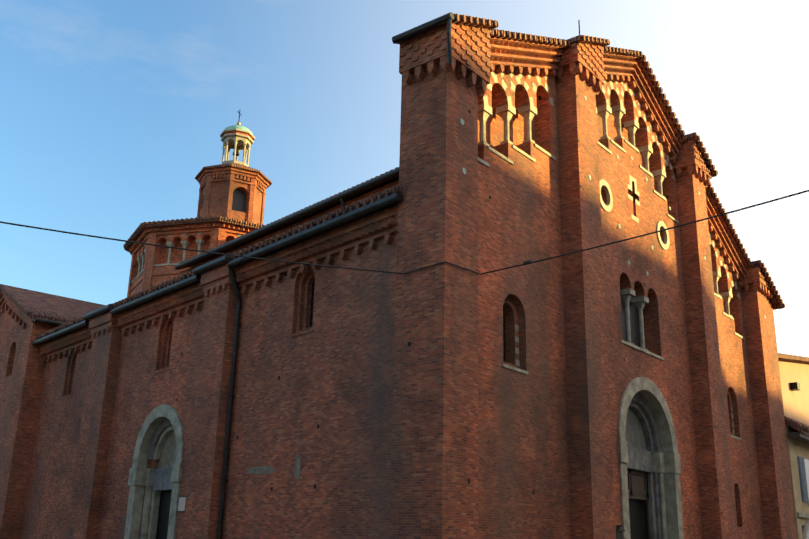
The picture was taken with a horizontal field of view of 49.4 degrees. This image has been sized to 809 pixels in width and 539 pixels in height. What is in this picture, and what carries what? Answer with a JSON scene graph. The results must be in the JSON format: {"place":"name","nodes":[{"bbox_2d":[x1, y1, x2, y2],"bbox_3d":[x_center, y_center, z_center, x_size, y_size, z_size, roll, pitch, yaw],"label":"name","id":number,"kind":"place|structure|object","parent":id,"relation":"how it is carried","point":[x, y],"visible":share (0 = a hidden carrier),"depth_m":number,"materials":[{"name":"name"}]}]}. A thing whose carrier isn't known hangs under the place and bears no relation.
{"place":"outdoors","nodes":[
{"label":"outdoors","id":0,"kind":"place"},
{"bbox_2d":[127,167,268,296],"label":"bell tower","id":1,"kind":"structure","parent":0,"point":[218,230],"depth_m":37.55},
{"bbox_2d":[0,180,398,538],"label":"side wall trim","id":2,"kind":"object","parent":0,"point":[100,336],"visible":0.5,"depth_m":23.05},
{"bbox_2d":[0,163,402,339],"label":"roof tiles","id":3,"kind":"object","parent":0,"point":[31,304],"visible":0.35,"depth_m":29.32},
{"bbox_2d":[157,431,299,479],"bbox_3d":[-4.109,4.051,19.733,6.801,1.596,0.195,-20,-28,50],"label":"plaster patch","id":4,"kind":"object","parent":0,"point":[167,457],"visible":0.62,"depth_m":21.76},
{"bbox_2d":[223,131,251,138],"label":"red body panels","id":5,"kind":"object","parent":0,"point":[237,132],"visible":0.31,"depth_m":39.84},
{"bbox_2d":[224,125,252,134],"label":"dome","id":6,"kind":"structure","parent":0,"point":[238,127],"depth_m":39.90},
{"bbox_2d":[233,110,314,321],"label":"iron crosses","id":7,"kind":"object","parent":6,"relation":"on","point":[237,151],"visible":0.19,"depth_m":40.11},
{"bbox_2d":[0,0,808,356],"label":"sky","id":8,"kind":"structure","parent":0,"point":[111,111],"materials":[{"name":"blue"}]},
{"bbox_2d":[790,382,800,390],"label":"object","id":9,"kind":"object","parent":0,"point":[794,386],"visible":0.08,"depth_m":31.89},
{"bbox_3d":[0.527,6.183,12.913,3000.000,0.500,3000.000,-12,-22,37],"label":"street ground","id":10,"kind":"structure","parent":0,"visible":0},
{"bbox_2d":[0,311,23,450],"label":"transept","id":11,"kind":"structure","parent":10,"relation":"on","point":[10,328],"depth_m":30.45,"materials":[{"name":"brick"}]},
{"bbox_2d":[131,231,241,295],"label":"drum wall","id":12,"kind":"structure","parent":11,"relation":"on","point":[161,255],"depth_m":35.40,"materials":[{"name":"brick"}]},
{"bbox_2d":[131,128,254,282],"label":"white stone trim","id":13,"kind":"structure","parent":12,"relation":"attached to","point":[244,143],"depth_m":39.71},
{"bbox_2d":[199,174,261,224],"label":"tower wall","id":14,"kind":"structure","parent":12,"relation":"on","point":[217,199],"depth_m":38.31,"materials":[{"name":"brick"}]},
{"bbox_2d":[19,233,396,538],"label":"aisle wall","id":15,"kind":"structure","parent":10,"relation":"on","point":[319,399],"depth_m":18.06,"materials":[{"name":"brick"}]},
{"bbox_2d":[124,404,183,538],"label":"door surround","id":16,"kind":"object","parent":15,"relation":"attached to","point":[141,474],"visible":0.65,"depth_m":21.81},
{"bbox_2d":[148,418,172,490],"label":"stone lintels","id":17,"kind":"object","parent":16,"relation":"attached to","point":[161,479],"visible":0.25,"depth_m":21.86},
{"bbox_2d":[178,497,185,510],"bbox_3d":[-5.059,5.342,20.036,0.320,0.300,0.030,-17,-25,45],"label":"wall plaque","id":18,"kind":"object","parent":15,"relation":"attached to","point":[181,503],"visible":0.79,"depth_m":20.02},
{"bbox_2d":[156,189,245,538],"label":"dark body openings","id":19,"kind":"object","parent":15,"relation":"in","point":[239,201],"visible":0.02,"depth_m":21.77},
{"bbox_2d":[32,168,402,538],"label":"rain gutter","id":20,"kind":"object","parent":15,"relation":"attached to","point":[394,198],"visible":0.62,"depth_m":19.99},
{"bbox_2d":[310,281,314,326],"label":"window panes","id":21,"kind":"object","parent":15,"relation":"in","point":[312,304],"visible":0.02,"depth_m":18.50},
{"bbox_2d":[389,70,764,538],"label":"facade wall","id":22,"kind":"structure","parent":10,"relation":"on","point":[523,478],"depth_m":18.91,"materials":[{"name":"brick"}]},
{"bbox_2d":[392,12,624,538],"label":"gutter pipes","id":23,"kind":"object","parent":22,"relation":"attached to","point":[448,18],"visible":0.96,"depth_m":16.08,"materials":[{"name":"metal"}]},
{"bbox_2d":[503,297,644,538],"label":"dark openings","id":24,"kind":"object","parent":22,"relation":"attached to","point":[636,519],"visible":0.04,"depth_m":21.79,"materials":[{"name":"black"}]},
{"bbox_2d":[398,23,796,538],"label":"facade pilasters","id":25,"kind":"object","parent":22,"relation":"attached to","point":[438,490],"visible":0.98,"depth_m":18.16,"materials":[{"name":"brown brick"}]},
{"bbox_2d":[393,13,784,309],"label":"roof tiles","id":26,"kind":"object","parent":25,"relation":"on","point":[477,22],"visible":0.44,"depth_m":24.41,"materials":[{"name":"brown tile"}]},
{"bbox_2d":[460,81,765,317],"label":"putlog holes","id":27,"kind":"object","parent":25,"relation":"attached to","point":[464,169],"visible":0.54,"depth_m":22.20,"materials":[{"name":"black"}]},
{"bbox_2d":[478,72,744,433],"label":"stone trim","id":28,"kind":"structure","parent":22,"relation":"attached to","point":[506,112],"depth_m":22.69,"materials":[{"name":"beige stone"}]},
{"bbox_2d":[502,340,741,538],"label":"trim","id":29,"kind":"structure","parent":22,"relation":"attached to","point":[666,464],"depth_m":21.97,"materials":[{"name":"grey stone"}]},
{"bbox_2d":[625,407,646,449],"bbox_3d":[5.512,3.832,21.796,0.060,1.180,2.360,-12,-22,37],"label":"lunette","id":30,"kind":"object","parent":29,"relation":"in","point":[635,436],"visible":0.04,"depth_m":22.02,"materials":[{"name":"grey stone"}]},
{"bbox_2d":[627,392,663,538],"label":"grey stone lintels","id":31,"kind":"object","parent":29,"relation":"attached to","point":[640,459],"visible":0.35,"depth_m":22.05,"materials":[{"name":"grey stone"}]},
{"bbox_2d":[627,469,650,538],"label":"doors","id":32,"kind":"structure","parent":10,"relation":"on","point":[637,484],"depth_m":21.75,"materials":[{"name":"brown wood"}]},
{"bbox_2d":[779,361,808,425],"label":"building wall","id":33,"kind":"structure","parent":10,"relation":"on","point":[796,405],"depth_m":32.37,"materials":[{"name":"yellow paint"}]},
{"bbox_2d":[778,353,808,434],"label":"neighbour roofs","id":34,"kind":"structure","parent":33,"relation":"on","point":[798,426],"depth_m":30.02,"materials":[{"name":"brown tile"}]},
{"bbox_2d":[785,424,808,538],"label":"neighbour house","id":35,"kind":"structure","parent":10,"relation":"on","point":[797,448],"depth_m":28.74,"materials":[{"name":"paint"}]},
{"bbox_2d":[787,432,808,444],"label":"eave board","id":36,"kind":"object","parent":35,"relation":"attached to","point":[800,437],"visible":1,"depth_m":28.77,"materials":[{"name":"brown wood"}]},
{"bbox_2d":[797,456,808,501],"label":"window shutter","id":37,"kind":"object","parent":35,"relation":"attached to","point":[803,480],"visible":1,"depth_m":29.11,"materials":[{"name":"grey wood"}]},
{"bbox_2d":[797,502,808,538],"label":"stone trim","id":38,"kind":"structure","parent":35,"relation":"attached to","point":[806,525],"depth_m":28.40,"materials":[{"name":"grey stone"}]},
{"bbox_2d":[802,459,808,538],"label":"neighbour glass","id":39,"kind":"object","parent":35,"relation":"in","point":[806,461],"visible":0.38,"depth_m":29.72,"materials":[{"name":"grey glass"}]},
{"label":"opposite houses","id":40,"kind":"object","parent":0,"visible":0},
{"bbox_2d":[0,190,808,274],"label":"overhead wires","id":41,"kind":"object","parent":40,"relation":"attached to","point":[527,262],"visible":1,"depth_m":13.70,"materials":[{"name":"black"}]}
]}

